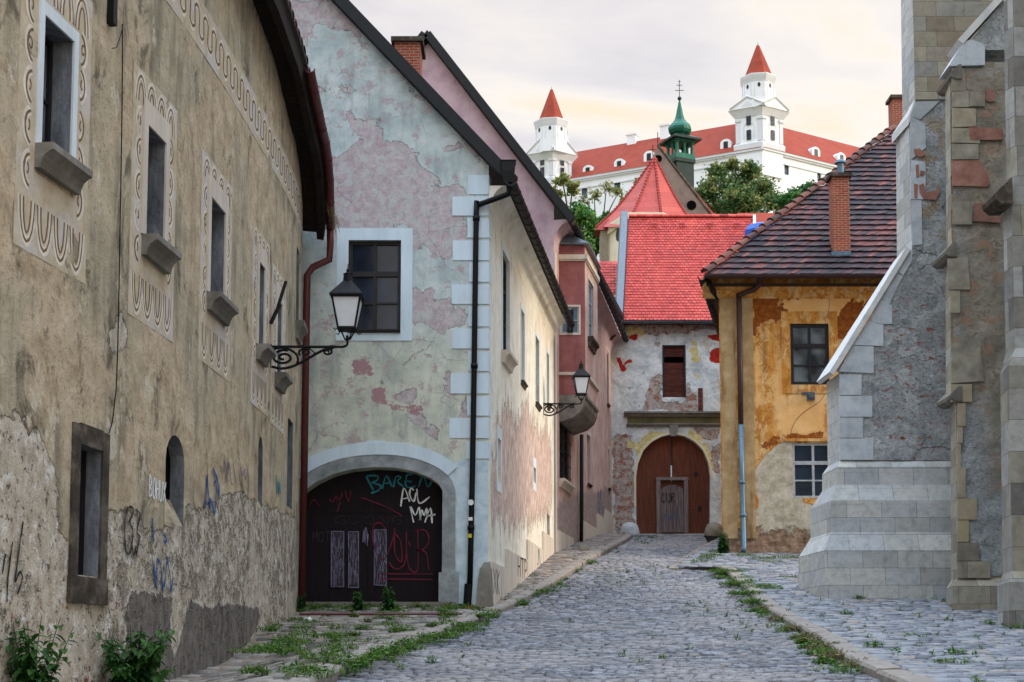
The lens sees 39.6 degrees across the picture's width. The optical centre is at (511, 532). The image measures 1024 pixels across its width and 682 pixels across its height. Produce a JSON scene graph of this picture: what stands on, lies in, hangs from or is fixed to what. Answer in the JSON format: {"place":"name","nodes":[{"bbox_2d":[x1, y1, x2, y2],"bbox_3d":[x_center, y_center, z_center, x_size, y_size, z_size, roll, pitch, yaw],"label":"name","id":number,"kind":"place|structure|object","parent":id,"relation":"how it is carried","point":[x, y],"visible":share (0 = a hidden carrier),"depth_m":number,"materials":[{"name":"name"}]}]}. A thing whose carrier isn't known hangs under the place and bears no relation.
{"place":"outdoors","nodes":[
{"label":"outdoors","id":0,"kind":"place"},
{"bbox_2d":[164,533,624,681],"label":"pavement","id":1,"kind":"structure","parent":0,"point":[275,675],"depth_m":27.19,"materials":[{"name":"grey stone"}]},
{"bbox_2d":[4,617,76,681],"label":"nettle plant","id":2,"kind":"object","parent":1,"relation":"on","point":[26,662],"visible":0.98,"depth_m":16.09,"materials":[{"name":"green plant"}]},
{"bbox_2d":[95,625,176,681],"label":"nettle plant","id":3,"kind":"object","parent":1,"relation":"on","point":[140,666],"visible":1,"depth_m":18.39,"materials":[{"name":"green plant"}]},
{"bbox_2d":[297,593,306,611],"bbox_3d":[-4.850,1.633,32.349,0.336,0.577,0.340,-2,-5,21],"label":"nettle plant","id":4,"kind":"object","parent":1,"relation":"on","point":[299,603],"visible":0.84,"depth_m":32.34,"materials":[{"name":"green plant"}]},
{"bbox_2d":[351,590,364,610],"bbox_3d":[-3.510,1.600,32.341,0.317,0.603,0.394,2,-5,-23],"label":"nettle plant","id":5,"kind":"object","parent":1,"relation":"on","point":[357,601],"visible":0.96,"depth_m":32.30,"materials":[{"name":"green plant"}]},
{"bbox_2d":[299,613,461,614],"bbox_3d":[-2.874,1.779,31.099,3.551,0.063,0.090,0,-5,-2],"label":"iron rail","id":6,"kind":"object","parent":1,"relation":"on","point":[374,613],"visible":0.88,"depth_m":31.06,"materials":[{"name":"red paint"}]},
{"bbox_2d":[380,585,396,610],"bbox_3d":[-2.817,1.546,32.385,0.416,0.770,0.457,0,-5,0],"label":"nettle plant","id":7,"kind":"object","parent":1,"relation":"on","point":[388,604],"visible":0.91,"depth_m":32.31,"materials":[{"name":"green plant"}]},
{"bbox_2d":[281,532,631,681],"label":"kerb","id":8,"kind":"structure","parent":1,"relation":"on","point":[558,576],"depth_m":33.47,"materials":[{"name":"stone"}]},
{"bbox_2d":[226,533,1023,681],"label":"weeds","id":9,"kind":"object","parent":1,"relation":"on","point":[361,662],"visible":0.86,"depth_m":25.00,"materials":[{"name":"green plant"}]},
{"bbox_2d":[369,536,719,673],"bbox_3d":[4.930,0.828,28.130,12.623,7.779,73.848,-1,-5,10],"label":"road bed","id":10,"kind":"object","parent":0,"point":[709,538],"visible":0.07,"depth_m":58.87,"materials":[{"name":"grey stone"}]},
{"bbox_2d":[336,534,879,681],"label":"road","id":11,"kind":"structure","parent":0,"point":[597,634],"depth_m":26.20,"materials":[{"name":"grey stone"}]},
{"bbox_2d":[349,0,911,152],"label":"sky","id":12,"kind":"structure","parent":0,"point":[613,69],"materials":[{"name":"white"}]},
{"bbox_2d":[526,45,867,260],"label":"hilltop castle","id":13,"kind":"structure","parent":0,"point":[759,112],"depth_m":319.72,"materials":[{"name":"paint"}]},
{"bbox_2d":[582,188,587,198],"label":"window","id":14,"kind":"structure","parent":13,"relation":"in","point":[585,190],"depth_m":327.49,"materials":[{"name":"glass"}]},
{"bbox_2d":[784,165,787,174],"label":"window","id":15,"kind":"structure","parent":13,"relation":"in","point":[785,166],"depth_m":312.42,"materials":[{"name":"glass"}]},
{"bbox_2d":[677,538,1023,681],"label":"pavement","id":16,"kind":"structure","parent":0,"point":[961,629],"depth_m":28.05,"materials":[{"name":"grey stone"}]},
{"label":"hill","id":17,"kind":"structure","parent":0,"visible":0},
{"bbox_2d":[551,172,582,208],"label":"broadleaf tree","id":18,"kind":"object","parent":17,"relation":"on","point":[563,179],"visible":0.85,"depth_m":153.66,"materials":[{"name":"plant"}]},
{"bbox_2d":[567,200,610,256],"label":"broadleaf tree","id":19,"kind":"object","parent":17,"relation":"on","point":[588,220],"visible":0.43,"depth_m":127.20,"materials":[{"name":"green plant"}]},
{"bbox_2d":[575,180,626,212],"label":"tree","id":20,"kind":"object","parent":17,"relation":"on","point":[617,191],"visible":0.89,"depth_m":148.61,"materials":[{"name":"plant"}]},
{"bbox_2d":[594,80,713,295],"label":"parish church","id":21,"kind":"structure","parent":17,"relation":"on","point":[664,184],"depth_m":106.33,"materials":[{"name":"red tile"}]},
{"bbox_2d":[694,156,782,218],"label":"broadleaf tree","id":22,"kind":"object","parent":17,"relation":"on","point":[738,192],"visible":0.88,"depth_m":173.19,"materials":[{"name":"green plant"}]},
{"bbox_2d":[739,213,786,222],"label":"red roof house","id":23,"kind":"structure","parent":17,"relation":"on","point":[762,217],"depth_m":87.82,"materials":[{"name":"red tile"}]},
{"bbox_2d":[774,179,818,209],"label":"broadleaf tree","id":24,"kind":"object","parent":17,"relation":"on","point":[783,199],"visible":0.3,"depth_m":158.40,"materials":[{"name":"green plant"}]},
{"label":"ground","id":25,"kind":"structure","parent":0,"visible":0},
{"bbox_2d":[0,0,334,681],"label":"plastered house","id":26,"kind":"structure","parent":25,"relation":"on","point":[166,184],"depth_m":20.62,"materials":[{"name":"grey paint"}]},
{"bbox_2d":[42,36,52,141],"bbox_3d":[-5.898,-5.414,17.559,0.077,1.638,0.772,-1,-5,9],"label":"window","id":27,"kind":"structure","parent":26,"relation":"in","point":[48,56],"depth_m":17.88,"materials":[{"name":"glass"}]},
{"bbox_2d":[165,446,169,499],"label":"dark window","id":28,"kind":"structure","parent":26,"relation":"in","point":[167,471],"depth_m":21.81,"materials":[{"name":"black glass"}]},
{"bbox_2d":[270,266,365,369],"bbox_3d":[-3.881,-4.300,28.331,1.866,2.157,0.660,0,-5,0],"label":"wall lamp","id":29,"kind":"object","parent":26,"relation":"attached to","point":[347,297],"visible":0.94,"depth_m":28.19,"materials":[{"name":"black metal"}]},
{"bbox_2d":[325,202,340,235],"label":"hanging grass","id":30,"kind":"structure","parent":26,"relation":"hanging from","point":[333,220],"depth_m":33.23,"materials":[{"name":"plant"}]},
{"bbox_2d":[290,0,574,606],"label":"gabled corner house","id":31,"kind":"structure","parent":25,"relation":"on","point":[431,450],"depth_m":34.33,"materials":[{"name":"white paint"}]},
{"bbox_2d":[349,241,400,329],"bbox_3d":[-3.313,-5.932,34.386,1.271,2.249,0.082,0,-5,0],"label":"window","id":32,"kind":"structure","parent":31,"relation":"in","point":[375,266],"depth_m":34.40,"materials":[{"name":"glass"}]},
{"bbox_2d":[503,257,505,349],"bbox_3d":[-0.273,-5.927,37.161,0.076,2.656,1.253,-1,-5,8],"label":"window","id":33,"kind":"structure","parent":31,"relation":"in","point":[504,262],"depth_m":37.67,"materials":[{"name":"glass"}]},
{"bbox_2d":[543,362,589,415],"bbox_3d":[1.739,-4.627,45.427,1.515,1.855,0.568,0,-5,0],"label":"wall lamp","id":34,"kind":"object","parent":31,"relation":"attached to","point":[581,376],"visible":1,"depth_m":45.28,"materials":[{"name":"black metal"}]},
{"bbox_2d":[418,30,628,551],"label":"pink house","id":35,"kind":"structure","parent":25,"relation":"on","point":[582,474],"depth_m":49.91,"materials":[{"name":"paint"}]},
{"bbox_2d":[559,422,566,478],"bbox_3d":[1.759,-2.842,50.506,0.076,2.132,2.168,-1,-5,12],"label":"window","id":36,"kind":"structure","parent":35,"relation":"in","point":[559,422],"depth_m":50.55,"materials":[{"name":"glass"}]},
{"bbox_2d":[561,307,578,332],"bbox_3d":[2.034,-7.441,49.872,0.605,0.930,0.076,0,-5,0],"label":"oriel window","id":37,"kind":"structure","parent":35,"relation":"in","point":[576,309],"depth_m":49.87,"materials":[{"name":"grey glass"}]},
{"bbox_2d":[588,282,591,335],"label":"oriel window","id":38,"kind":"structure","parent":35,"relation":"in","point":[589,286],"depth_m":51.74,"materials":[{"name":"grey glass"}]},
{"bbox_2d":[599,261,617,297],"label":"red roofed house","id":39,"kind":"structure","parent":25,"relation":"on","point":[610,277],"depth_m":69.72,"materials":[{"name":"tile"}]},
{"bbox_2d":[620,522,639,534],"bbox_3d":[5.165,-0.047,62.297,0.873,0.800,0.582,0,-5,0],"label":"guard stone","id":40,"kind":"object","parent":25,"relation":"on","point":[632,528],"visible":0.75,"depth_m":62.09,"materials":[{"name":"white stone"}]},
{"bbox_2d":[610,211,755,535],"bbox_3d":[8.228,-6.610,67.718,7.945,18.308,11.457,0,-5,0],"label":"gatehouse","id":41,"kind":"object","parent":25,"relation":"on","point":[665,421],"visible":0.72,"depth_m":63.25,"materials":[{"name":"grey paint"}]},
{"bbox_2d":[636,436,709,533],"bbox_3d":[7.127,-2.125,63.063,3.286,4.413,0.260,0,-5,0],"label":"arched door","id":42,"kind":"structure","parent":41,"relation":"in","point":[673,480],"depth_m":63.05,"materials":[{"name":"orange wood"}]},
{"bbox_2d":[662,345,685,396],"bbox_3d":[7.214,-7.170,63.459,1.038,2.356,0.400,0,-5,0],"label":"boarded window","id":43,"kind":"structure","parent":41,"relation":"in","point":[673,356],"depth_m":63.36,"materials":[{"name":"paint"}]},
{"bbox_2d":[745,222,770,244],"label":"water tank","id":44,"kind":"object","parent":41,"relation":"on","point":[750,228],"visible":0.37,"depth_m":67.09,"materials":[{"name":"blue plastic"}]},
{"bbox_2d":[704,522,721,535],"bbox_3d":[8.863,-0.047,62.297,0.850,0.800,0.582,0,-5,0],"label":"guard stone","id":45,"kind":"object","parent":25,"relation":"on","point":[713,528],"visible":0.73,"depth_m":62.10,"materials":[{"name":"beige stone"}]},
{"bbox_2d":[697,94,911,552],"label":"ochre house","id":46,"kind":"structure","parent":25,"relation":"on","point":[787,297],"depth_m":48.20,"materials":[{"name":"paint"}]},
{"bbox_2d":[790,324,828,384],"bbox_3d":[10.097,-6.043,48.280,1.310,2.101,0.082,0,-5,0],"label":"window","id":47,"kind":"structure","parent":46,"relation":"in","point":[809,343],"depth_m":48.29,"materials":[{"name":"glass"}]},
{"bbox_2d":[792,443,827,497],"bbox_3d":[10.150,-2.084,47.939,1.395,1.867,0.082,0,-5,0],"label":"window","id":48,"kind":"structure","parent":46,"relation":"in","point":[810,460],"depth_m":47.95,"materials":[{"name":"grey paint"}]},
{"bbox_2d":[799,0,1023,628],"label":"gothic church","id":49,"kind":"structure","parent":25,"relation":"on","point":[921,495],"depth_m":35.51,"materials":[{"name":"stone"}]},
{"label":"pavement bed","id":50,"kind":"structure","parent":0,"visible":0},
{"bbox_2d":[669,539,716,569],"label":"kerb","id":51,"kind":"structure","parent":50,"relation":"on","point":[672,567],"depth_m":47.85,"materials":[{"name":"stone"}]},
{"bbox_2d":[717,531,728,552],"bbox_3d":[7.066,0.383,47.647,0.467,1.003,0.538,0,-5,0],"label":"nettle plant","id":52,"kind":"object","parent":50,"relation":"on","point":[722,547],"visible":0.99,"depth_m":47.57,"materials":[{"name":"green plant"}]},
{"bbox_2d":[675,565,937,681],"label":"kerb","id":53,"kind":"structure","parent":50,"relation":"on","point":[880,669],"depth_m":22.97,"materials":[{"name":"stone"}]}
]}

